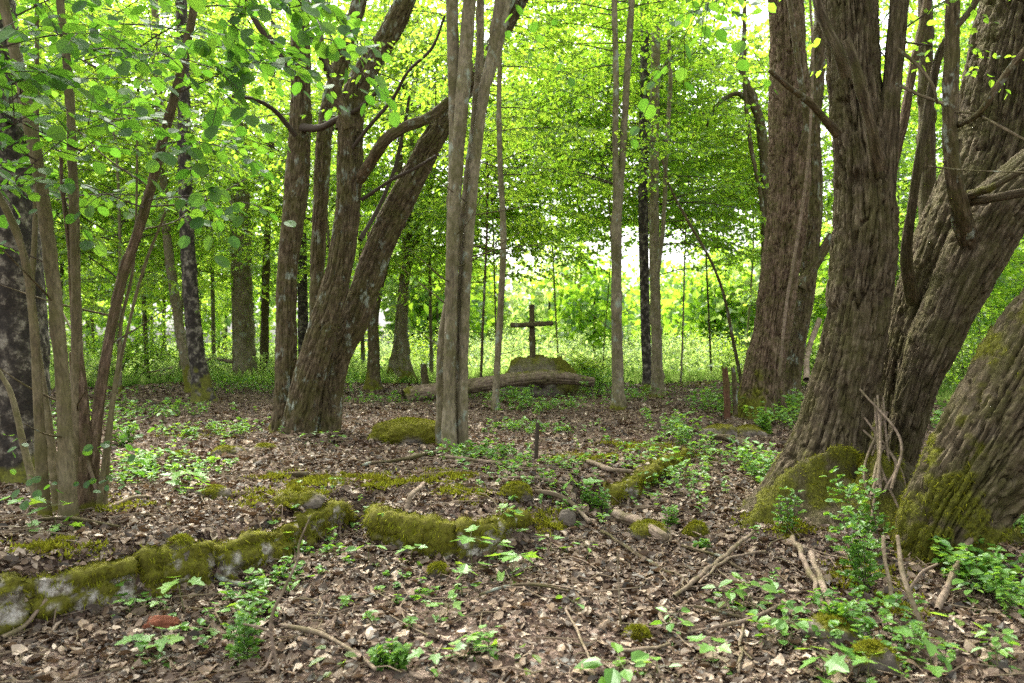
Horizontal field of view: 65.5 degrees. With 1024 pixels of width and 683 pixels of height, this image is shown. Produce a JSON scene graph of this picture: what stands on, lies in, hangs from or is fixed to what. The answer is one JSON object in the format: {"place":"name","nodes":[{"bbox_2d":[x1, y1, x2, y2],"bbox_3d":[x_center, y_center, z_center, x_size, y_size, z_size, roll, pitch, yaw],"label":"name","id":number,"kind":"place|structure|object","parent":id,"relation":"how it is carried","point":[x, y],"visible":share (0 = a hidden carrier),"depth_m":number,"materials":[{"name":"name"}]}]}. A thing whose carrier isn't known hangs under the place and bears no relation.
{"place":"outdoors","nodes":[
{"label":"outdoors","id":0,"kind":"place"},
{"bbox_2d":[26,0,977,342],"label":"sky","id":1,"kind":"structure","parent":0,"point":[676,258],"materials":[{"name":"white"}]},
{"bbox_2d":[0,343,1023,682],"bbox_3d":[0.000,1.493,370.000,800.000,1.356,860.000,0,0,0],"label":"ground","id":2,"kind":"structure","parent":0,"point":[442,641],"depth_m":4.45,"materials":[{"name":"brown plant"}]},
{"bbox_2d":[0,0,50,483],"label":"birch tree","id":3,"kind":"object","parent":2,"relation":"on","point":[15,354],"visible":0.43,"depth_m":6.71,"materials":[{"name":"black plant"}]},
{"bbox_2d":[0,496,72,533],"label":"seedling","id":4,"kind":"object","parent":2,"relation":"on","point":[38,499],"visible":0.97,"depth_m":4.82,"materials":[{"name":"green plant"}]},
{"bbox_2d":[16,0,116,313],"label":"background tree","id":5,"kind":"object","parent":2,"relation":"on","point":[57,216],"visible":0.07,"depth_m":18.29,"materials":[{"name":"green plant"}]},
{"bbox_2d":[48,309,131,367],"bbox_3d":[-13.634,0.086,24.736,3.704,2.288,3.103,0,0,0],"label":"bush","id":6,"kind":"object","parent":2,"relation":"on","point":[98,339],"visible":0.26,"depth_m":24.85,"materials":[{"name":"green plant"}]},
{"bbox_2d":[51,322,179,380],"bbox_3d":[-9.977,0.305,21.000,3.454,1.707,3.145,0,0,0],"label":"bush","id":7,"kind":"object","parent":2,"relation":"on","point":[128,353],"visible":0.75,"depth_m":21.11,"materials":[{"name":"green plant"}]},
{"bbox_2d":[20,2,221,360],"bbox_3d":[-15.281,-5.988,29.767,9.237,15.034,7.215,0,0,-29],"label":"background tree","id":8,"kind":"object","parent":2,"relation":"on","point":[101,304],"visible":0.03,"depth_m":29.94,"materials":[{"name":"green plant"}]},
{"bbox_2d":[112,579,171,615],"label":"seedling","id":9,"kind":"object","parent":2,"relation":"on","point":[133,599],"visible":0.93,"depth_m":4.30,"materials":[{"name":"green plant"}]},
{"bbox_2d":[16,0,278,379],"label":"background tree","id":10,"kind":"object","parent":2,"relation":"on","point":[105,260],"visible":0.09,"depth_m":19.94,"materials":[{"name":"green plant"}]},
{"bbox_2d":[115,625,184,668],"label":"seedling","id":11,"kind":"object","parent":2,"relation":"on","point":[159,644],"visible":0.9,"depth_m":3.70,"materials":[{"name":"green plant"}]},
{"bbox_2d":[44,0,265,374],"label":"background tree","id":12,"kind":"object","parent":2,"relation":"on","point":[144,313],"visible":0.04,"depth_m":23.95,"materials":[{"name":"green plant"}]},
{"bbox_2d":[141,615,181,629],"bbox_3d":[-1.816,1.452,4.119,0.200,0.067,0.123,0,0,0],"label":"brick","id":13,"kind":"object","parent":2,"relation":"on","point":[163,621],"visible":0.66,"depth_m":4.09,"materials":[{"name":"red brick"}]},
{"bbox_2d":[41,0,289,402],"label":"birch tree","id":14,"kind":"object","parent":2,"relation":"on","point":[202,388],"visible":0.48,"depth_m":15.18,"materials":[{"name":"green plant"}]},
{"bbox_2d":[116,308,218,366],"bbox_3d":[-11.643,0.134,27.060,3.372,2.884,3.843,0,0,-22],"label":"bush","id":15,"kind":"object","parent":2,"relation":"on","point":[166,340],"visible":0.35,"depth_m":26.82,"materials":[{"name":"green plant"}]},
{"bbox_2d":[24,0,311,370],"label":"background tree","id":16,"kind":"object","parent":2,"relation":"on","point":[123,177],"visible":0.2,"depth_m":21.84,"materials":[{"name":"green plant"}]},
{"bbox_2d":[15,0,335,393],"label":"background tree","id":17,"kind":"object","parent":2,"relation":"on","point":[101,237],"visible":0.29,"depth_m":16.99,"materials":[{"name":"green plant"}]},
{"bbox_2d":[77,0,279,392],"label":"slim tree","id":18,"kind":"object","parent":2,"relation":"on","point":[175,302],"visible":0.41,"depth_m":17.53,"materials":[{"name":"green plant"}]},
{"bbox_2d":[0,498,359,634],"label":"retaining wall","id":19,"kind":"structure","parent":2,"relation":"on","point":[78,588],"depth_m":4.48,"materials":[{"name":"plant"}]},
{"bbox_2d":[164,532,197,560],"bbox_3d":[-1.943,1.217,4.654,0.231,0.202,0.191,0,0,0],"label":"mossy stone","id":20,"kind":"object","parent":19,"relation":"on","point":[186,540],"visible":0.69,"depth_m":4.62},
{"bbox_2d":[269,485,325,510],"bbox_3d":[-1.520,1.124,5.662,0.389,0.209,0.298,0,0,0],"label":"mossy stone","id":21,"kind":"object","parent":19,"relation":"on","point":[302,496],"visible":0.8,"depth_m":5.58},
{"bbox_2d":[0,0,399,516],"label":"hazel shrub","id":22,"kind":"object","parent":2,"relation":"on","point":[77,476],"visible":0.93,"depth_m":5.20,"materials":[{"name":"green plant"}]},
{"bbox_2d":[86,5,321,356],"bbox_3d":[-10.490,-5.368,28.426,7.310,13.648,7.557,0,0,0],"label":"background tree","id":23,"kind":"object","parent":2,"relation":"on","point":[212,282],"visible":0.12,"depth_m":27.90,"materials":[{"name":"green plant"}]},
{"bbox_2d":[131,1,287,321],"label":"background tree","id":24,"kind":"object","parent":2,"relation":"on","point":[220,307],"visible":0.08,"depth_m":32.24,"materials":[{"name":"green plant"}]},
{"bbox_2d":[196,483,234,499],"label":"mossy stone","id":25,"kind":"object","parent":2,"relation":"on","point":[213,490],"visible":0.72,"depth_m":5.94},
{"bbox_2d":[145,0,318,381],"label":"grey tree","id":26,"kind":"object","parent":2,"relation":"on","point":[244,351],"visible":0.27,"depth_m":22.30,"materials":[{"name":"green plant"}]},
{"bbox_2d":[222,590,265,667],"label":"leafy shoots","id":27,"kind":"object","parent":2,"relation":"on","point":[244,640],"visible":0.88,"depth_m":3.63,"materials":[{"name":"green plant"}]},
{"bbox_2d":[199,1,343,371],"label":"slim tree","id":28,"kind":"object","parent":2,"relation":"on","point":[264,337],"visible":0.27,"depth_m":23.80,"materials":[{"name":"green plant"}]},
{"bbox_2d":[243,520,308,673],"bbox_3d":[-1.027,1.166,3.515,0.291,0.713,0.102,0,0,-31],"label":"bare shoot","id":29,"kind":"object","parent":2,"relation":"on","point":[273,651],"visible":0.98,"depth_m":3.52,"materials":[{"name":"brown wood"}]},
{"bbox_2d":[106,0,490,290],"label":"background tree","id":30,"kind":"object","parent":2,"relation":"on","point":[266,193],"visible":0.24,"depth_m":18.46,"materials":[{"name":"green plant"}]},
{"bbox_2d":[209,20,387,307],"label":"background tree","id":31,"kind":"object","parent":2,"relation":"on","point":[257,277],"visible":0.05,"depth_m":29.12,"materials":[{"name":"green plant"}]},
{"bbox_2d":[213,0,391,356],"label":"birch tree","id":32,"kind":"object","parent":2,"relation":"on","point":[302,302],"visible":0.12,"depth_m":21.88,"materials":[{"name":"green plant"}]},
{"bbox_2d":[280,623,376,670],"bbox_3d":[-0.849,1.435,3.768,0.805,0.043,0.102,0,0,45],"label":"fallen stick","id":33,"kind":"object","parent":2,"relation":"on","point":[317,632],"visible":0.94,"depth_m":3.88,"materials":[{"name":"brown wood"}]},
{"bbox_2d":[250,8,441,365],"bbox_3d":[-5.132,-4.864,26.458,7.479,12.534,8.185,0,0,0],"label":"background tree","id":34,"kind":"object","parent":2,"relation":"on","point":[362,214],"visible":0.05,"depth_m":26.64,"materials":[{"name":"green plant"}]},
{"bbox_2d":[200,0,555,434],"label":"many stemmed tree","id":35,"kind":"object","parent":2,"relation":"on","point":[309,383],"visible":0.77,"depth_m":9.90,"materials":[{"name":"brown plant"}]},
{"bbox_2d":[366,637,411,670],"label":"leafy shoots","id":36,"kind":"object","parent":2,"relation":"on","point":[393,658],"visible":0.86,"depth_m":3.55,"materials":[{"name":"green plant"}]},
{"bbox_2d":[272,2,515,389],"bbox_3d":[-2.671,-4.074,19.105,5.777,10.949,4.865,0,0,42],"label":"forked tree","id":37,"kind":"object","parent":2,"relation":"on","point":[373,381],"visible":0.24,"depth_m":18.98,"materials":[{"name":"green plant"}]},
{"bbox_2d":[366,417,435,445],"bbox_3d":[-1.143,1.047,9.156,1.051,0.377,0.698,0,0,0],"label":"mossy mound rock","id":38,"kind":"object","parent":2,"relation":"on","point":[400,430],"visible":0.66,"depth_m":8.90,"materials":[{"name":"stone"}]},
{"bbox_2d":[308,1,495,383],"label":"twin tree","id":39,"kind":"object","parent":2,"relation":"on","point":[400,363],"visible":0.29,"depth_m":22.18,"materials":[{"name":"green plant"}]},
{"bbox_2d":[408,317,439,369],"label":"bush","id":40,"kind":"object","parent":2,"relation":"on","point":[423,356],"visible":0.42,"depth_m":27.52,"materials":[{"name":"green plant"}]},
{"bbox_2d":[407,633,487,676],"bbox_3d":[-0.291,1.425,3.603,0.401,0.132,0.214,0,0,-39],"label":"seedling","id":41,"kind":"object","parent":2,"relation":"on","point":[434,657],"visible":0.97,"depth_m":3.57,"materials":[{"name":"green plant"}]},
{"bbox_2d":[359,501,537,559],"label":"wall block","id":42,"kind":"structure","parent":2,"relation":"on","point":[399,528],"depth_m":5.27,"materials":[{"name":"plant"}]},
{"bbox_2d":[306,0,606,374],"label":"background tree","id":43,"kind":"object","parent":2,"relation":"on","point":[389,171],"visible":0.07,"depth_m":23.25,"materials":[{"name":"green plant"}]},
{"bbox_2d":[0,381,931,621],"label":"ground moss","id":44,"kind":"object","parent":2,"relation":"on","point":[315,479],"visible":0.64,"depth_m":5.88,"materials":[{"name":"green plant"}]},
{"bbox_2d":[395,0,549,450],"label":"smooth stem cluster","id":45,"kind":"object","parent":2,"relation":"on","point":[451,423],"visible":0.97,"depth_m":8.54,"materials":[{"name":"grey plant"}]},
{"bbox_2d":[435,319,513,368],"bbox_3d":[-1.542,0.214,29.980,3.210,2.192,3.971,0,0,0],"label":"bush","id":46,"kind":"object","parent":2,"relation":"on","point":[475,356],"visible":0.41,"depth_m":29.68,"materials":[{"name":"green plant"}]},
{"bbox_2d":[459,624,503,658],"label":"seedling","id":47,"kind":"object","parent":2,"relation":"on","point":[493,644],"visible":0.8,"depth_m":3.78,"materials":[{"name":"green plant"}]},
{"bbox_2d":[401,369,594,401],"bbox_3d":[-0.207,0.895,15.697,3.905,0.694,0.723,0,0,-19],"label":"fallen log","id":48,"kind":"object","parent":2,"relation":"on","point":[522,378],"visible":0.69,"depth_m":15.81,"materials":[{"name":"brown wood"}]},
{"bbox_2d":[364,0,633,410],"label":"sapling","id":49,"kind":"object","parent":2,"relation":"on","point":[491,139],"visible":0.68,"depth_m":13.59,"materials":[{"name":"green plant"}]},
{"bbox_2d":[50,362,965,406],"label":"meadow grass","id":50,"kind":"structure","parent":2,"relation":"on","point":[636,376],"depth_m":21.78,"materials":[{"name":"green plant"}]},
{"bbox_2d":[336,0,689,376],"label":"background tree","id":51,"kind":"object","parent":2,"relation":"on","point":[536,221],"visible":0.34,"depth_m":17.94,"materials":[{"name":"green plant"}]},
{"bbox_2d":[499,479,533,502],"bbox_3d":[0.028,1.144,6.022,0.287,0.201,0.212,0,0,0],"label":"mossy stone","id":52,"kind":"object","parent":2,"relation":"on","point":[521,490],"visible":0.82,"depth_m":5.96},
{"bbox_2d":[49,319,984,385],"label":"undergrowth","id":53,"kind":"object","parent":2,"relation":"on","point":[215,363],"visible":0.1,"depth_m":25.73,"materials":[{"name":"green plant"}]},
{"bbox_2d":[365,19,694,335],"bbox_3d":[0.384,-3.805,23.191,9.014,10.283,8.726,0,0,0],"label":"background tree","id":54,"kind":"object","parent":2,"relation":"on","point":[532,206],"visible":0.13,"depth_m":22.57,"materials":[{"name":"green plant"}]},
{"bbox_2d":[41,78,1023,360],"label":"woods","id":55,"kind":"object","parent":2,"relation":"on","point":[575,302],"visible":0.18,"depth_m":47.61,"materials":[{"name":"green plant"}]},
{"bbox_2d":[48,366,1023,678],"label":"ground herbs","id":56,"kind":"object","parent":2,"relation":"on","point":[994,574],"visible":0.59,"depth_m":7.01,"materials":[{"name":"green plant"}]},
{"bbox_2d":[505,354,586,396],"bbox_3d":[0.624,0.857,17.198,1.661,1.192,1.502,0,0,-40],"label":"memorial boulder","id":57,"kind":"object","parent":2,"relation":"on","point":[538,362],"visible":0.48,"depth_m":16.76,"materials":[{"name":"stone"}]},
{"bbox_2d":[510,304,552,357],"bbox_3d":[0.425,0.002,17.095,0.922,1.617,0.244,0,0,0],"label":"wooden cross","id":58,"kind":"object","parent":57,"relation":"on","point":[531,324],"visible":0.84,"depth_m":17.09,"materials":[{"name":"brown wood"}]},
{"bbox_2d":[473,38,636,356],"bbox_3d":[1.413,-4.178,29.201,6.575,11.406,9.790,0,0,0],"label":"background tree","id":59,"kind":"object","parent":2,"relation":"on","point":[562,252],"visible":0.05,"depth_m":29.93,"materials":[{"name":"green plant"}]},
{"bbox_2d":[469,5,700,365],"bbox_3d":[2.840,-4.033,23.914,6.779,10.810,8.264,0,0,39],"label":"background tree","id":60,"kind":"object","parent":2,"relation":"on","point":[582,207],"visible":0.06,"depth_m":23.50,"materials":[{"name":"green plant"}]},
{"bbox_2d":[412,0,759,409],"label":"slim tree","id":61,"kind":"object","parent":2,"relation":"on","point":[618,167],"visible":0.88,"depth_m":13.76,"materials":[{"name":"green plant"}]},
{"bbox_2d":[565,348,611,378],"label":"bush","id":62,"kind":"object","parent":2,"relation":"on","point":[582,365],"visible":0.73,"depth_m":20.89,"materials":[{"name":"green plant"}]},
{"bbox_2d":[580,483,610,510],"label":"leafy shoots","id":63,"kind":"object","parent":2,"relation":"on","point":[602,494],"visible":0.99,"depth_m":6.29,"materials":[{"name":"green plant"}]},
{"bbox_2d":[574,642,649,682],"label":"seedling","id":64,"kind":"object","parent":2,"relation":"on","point":[612,675],"visible":1,"depth_m":3.52,"materials":[{"name":"green plant"}]},
{"bbox_2d":[621,622,652,642],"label":"mossy stone","id":65,"kind":"object","parent":2,"relation":"on","point":[638,631],"visible":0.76,"depth_m":3.99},
{"bbox_2d":[612,509,669,541],"bbox_3d":[0.942,1.326,5.759,0.117,0.120,0.635,0,0,-26],"label":"fallen stick","id":66,"kind":"object","parent":2,"relation":"on","point":[629,519],"visible":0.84,"depth_m":5.81,"materials":[{"name":"brown wood"}]},
{"bbox_2d":[602,443,690,506],"bbox_3d":[1.320,1.271,7.776,0.442,0.336,2.865,0,0,25],"label":"mossy ledge","id":67,"kind":"object","parent":2,"relation":"on","point":[625,488],"visible":0.53,"depth_m":7.13,"materials":[{"name":"plant"}]},
{"bbox_2d":[531,0,762,393],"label":"birch tree","id":68,"kind":"object","parent":2,"relation":"on","point":[644,289],"visible":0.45,"depth_m":16.20,"materials":[{"name":"green plant"}]},
{"bbox_2d":[488,0,809,247],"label":"background tree","id":69,"kind":"object","parent":2,"relation":"on","point":[600,215],"visible":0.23,"depth_m":18.41,"materials":[{"name":"green plant"}]},
{"bbox_2d":[627,518,672,541],"bbox_3d":[0.990,1.352,5.692,0.343,0.174,0.255,0,0,0],"label":"mossy stone","id":70,"kind":"object","parent":2,"relation":"on","point":[639,530],"visible":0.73,"depth_m":5.64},
{"bbox_2d":[512,1,832,384],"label":"background tree","id":71,"kind":"object","parent":2,"relation":"on","point":[721,163],"visible":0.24,"depth_m":19.56,"materials":[{"name":"green plant"}]},
{"bbox_2d":[562,0,810,397],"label":"slim tree","id":72,"kind":"object","parent":2,"relation":"on","point":[656,241],"visible":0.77,"depth_m":15.43,"materials":[{"name":"green plant"}]},
{"bbox_2d":[617,137,758,383],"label":"sapling","id":73,"kind":"object","parent":2,"relation":"on","point":[718,279],"visible":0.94,"depth_m":13.19,"materials":[{"name":"green plant"}]},
{"bbox_2d":[662,332,719,367],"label":"bush","id":74,"kind":"object","parent":2,"relation":"on","point":[673,347],"visible":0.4,"depth_m":28.59,"materials":[{"name":"green plant"}]},
{"bbox_2d":[681,518,709,539],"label":"mossy stone","id":75,"kind":"object","parent":2,"relation":"on","point":[698,526],"visible":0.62,"depth_m":5.66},
{"bbox_2d":[580,31,828,372],"bbox_3d":[5.852,-3.987,24.120,7.993,10.703,7.499,0,0,0],"label":"background tree","id":76,"kind":"object","parent":2,"relation":"on","point":[698,274],"visible":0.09,"depth_m":23.97,"materials":[{"name":"green plant"}]},
{"bbox_2d":[687,634,731,674],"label":"seedling","id":77,"kind":"object","parent":2,"relation":"on","point":[704,647],"visible":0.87,"depth_m":3.61,"materials":[{"name":"green plant"}]},
{"bbox_2d":[672,530,754,597],"bbox_3d":[1.276,1.360,4.954,0.044,0.115,1.346,0,0,35],"label":"fallen stick","id":78,"kind":"object","parent":2,"relation":"on","point":[695,579],"visible":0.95,"depth_m":4.88,"materials":[{"name":"brown wood"}]},
{"bbox_2d":[722,366,730,419],"bbox_3d":[3.284,0.775,12.199,0.133,0.885,0.103,0,0,0],"label":"rotten post","id":79,"kind":"object","parent":2,"relation":"on","point":[726,392],"visible":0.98,"depth_m":12.16,"materials":[{"name":"brown wood"}]},
{"bbox_2d":[707,336,746,369],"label":"bush","id":80,"kind":"object","parent":2,"relation":"on","point":[729,347],"visible":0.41,"depth_m":24.13,"materials":[{"name":"green plant"}]},
{"bbox_2d":[638,0,832,306],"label":"crooked tree","id":81,"kind":"object","parent":2,"relation":"on","point":[748,94],"visible":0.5,"depth_m":17.02,"materials":[{"name":"green plant"}]},
{"bbox_2d":[686,601,786,633],"bbox_3d":[1.188,1.433,4.118,0.661,0.072,0.068,0,0,-25],"label":"fallen stick","id":82,"kind":"object","parent":2,"relation":"on","point":[736,622],"visible":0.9,"depth_m":4.07,"materials":[{"name":"brown wood"}]},
{"bbox_2d":[702,572,777,615],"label":"seedling","id":83,"kind":"object","parent":2,"relation":"on","point":[731,596],"visible":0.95,"depth_m":4.33,"materials":[{"name":"green plant"}]},
{"bbox_2d":[673,95,831,352],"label":"background tree","id":84,"kind":"object","parent":2,"relation":"on","point":[728,284],"visible":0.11,"depth_m":30.00,"materials":[{"name":"green plant"}]},
{"bbox_2d":[504,0,1023,572],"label":"great many stemmed tree","id":85,"kind":"object","parent":2,"relation":"on","point":[888,352],"visible":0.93,"depth_m":6.15,"materials":[{"name":"brown plant"}]},
{"bbox_2d":[755,606,811,647],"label":"seedling","id":86,"kind":"object","parent":2,"relation":"on","point":[781,624],"visible":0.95,"depth_m":3.87,"materials":[{"name":"green plant"}]},
{"bbox_2d":[771,486,806,533],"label":"leafy shoots","id":87,"kind":"object","parent":2,"relation":"on","point":[786,518],"visible":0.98,"depth_m":5.54,"materials":[{"name":"green plant"}]},
{"bbox_2d":[790,535,824,608],"bbox_3d":[1.730,1.362,4.608,0.068,0.169,1.350,0,0,12],"label":"fallen stick","id":88,"kind":"object","parent":2,"relation":"on","point":[807,568],"visible":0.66,"depth_m":4.79,"materials":[{"name":"brown wood"}]},
{"bbox_2d":[683,0,941,347],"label":"background tree","id":89,"kind":"object","parent":2,"relation":"on","point":[826,140],"visible":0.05,"depth_m":21.97,"materials":[{"name":"green plant"}]},
{"bbox_2d":[808,550,834,612],"bbox_3d":[1.737,1.381,4.425,0.050,0.161,1.138,0,0,14],"label":"fallen stick","id":90,"kind":"object","parent":2,"relation":"on","point":[820,577],"visible":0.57,"depth_m":4.59,"materials":[{"name":"brown wood"}]},
{"bbox_2d":[730,0,917,421],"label":"reddish tree","id":91,"kind":"object","parent":2,"relation":"on","point":[778,354],"visible":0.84,"depth_m":12.40,"materials":[{"name":"brown plant"}]},
{"bbox_2d":[796,610,865,647],"bbox_3d":[1.599,1.431,3.957,0.342,0.166,0.254,0,0,0],"label":"mossy stone","id":92,"kind":"object","parent":2,"relation":"on","point":[820,620],"visible":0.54,"depth_m":3.89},
{"bbox_2d":[796,641,877,682],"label":"seedling","id":93,"kind":"object","parent":2,"relation":"on","point":[835,663],"visible":0.92,"depth_m":3.45,"materials":[{"name":"green plant"}]},
{"bbox_2d":[818,601,858,634],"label":"leafy shoots","id":94,"kind":"object","parent":2,"relation":"on","point":[842,609],"visible":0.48,"depth_m":3.94,"materials":[{"name":"green plant"}]},
{"bbox_2d":[823,497,886,591],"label":"leafy shoots","id":95,"kind":"object","parent":2,"relation":"on","point":[855,548],"visible":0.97,"depth_m":4.59,"materials":[{"name":"green plant"}]},
{"bbox_2d":[819,465,897,556],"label":"leafy shoots","id":96,"kind":"object","parent":2,"relation":"on","point":[853,487],"visible":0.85,"depth_m":5.16,"materials":[{"name":"green plant"}]},
{"bbox_2d":[844,636,902,676],"bbox_3d":[1.625,1.427,3.586,0.237,0.183,0.182,0,0,0],"label":"mossy stone","id":97,"kind":"object","parent":2,"relation":"on","point":[869,647],"visible":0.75,"depth_m":3.52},
{"bbox_2d":[757,0,1023,347],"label":"background tree","id":98,"kind":"object","parent":2,"relation":"on","point":[830,174],"visible":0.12,"depth_m":18.11,"materials":[{"name":"green plant"}]},
{"bbox_2d":[896,535,928,638],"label":"bare shoot","id":99,"kind":"object","parent":2,"relation":"on","point":[906,585],"visible":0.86,"depth_m":4.00,"materials":[{"name":"brown wood"}]},
{"bbox_2d":[831,0,1006,328],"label":"background tree","id":100,"kind":"object","parent":2,"relation":"on","point":[916,79],"visible":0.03,"depth_m":25.82,"materials":[{"name":"green plant"}]},
{"bbox_2d":[893,626,964,677],"bbox_3d":[1.823,1.388,3.547,0.221,0.221,0.313,0,0,-15],"label":"seedling","id":101,"kind":"object","parent":2,"relation":"on","point":[937,671],"visible":0.97,"depth_m":3.46,"materials":[{"name":"green plant"}]},
{"bbox_2d":[881,10,1023,345],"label":"background tree","id":102,"kind":"object","parent":2,"relation":"on","point":[997,303],"visible":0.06,"depth_m":23.98,"materials":[{"name":"green plant"}]},
{"bbox_2d":[934,537,973,611],"bbox_3d":[2.634,1.288,4.700,0.060,0.320,1.159,0,0,41],"label":"fallen stick","id":103,"kind":"object","parent":2,"relation":"on","point":[942,597],"visible":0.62,"depth_m":4.49,"materials":[{"name":"brown wood"}]},
{"bbox_2d":[888,0,1023,330],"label":"background tree","id":104,"kind":"object","parent":2,"relation":"on","point":[940,143],"visible":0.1,"depth_m":20.11,"materials":[{"name":"green plant"}]},
{"bbox_2d":[942,316,996,382],"bbox_3d":[9.797,0.182,16.968,3.017,2.035,3.282,0,0,38],"label":"bush","id":105,"kind":"object","parent":2,"relation":"on","point":[953,369],"visible":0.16,"depth_m":17.00,"materials":[{"name":"green plant"}]},
{"bbox_2d":[970,624,1019,669],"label":"seedling","id":106,"kind":"object","parent":2,"relation":"on","point":[1008,639],"visible":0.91,"depth_m":3.65,"materials":[{"name":"green plant"}]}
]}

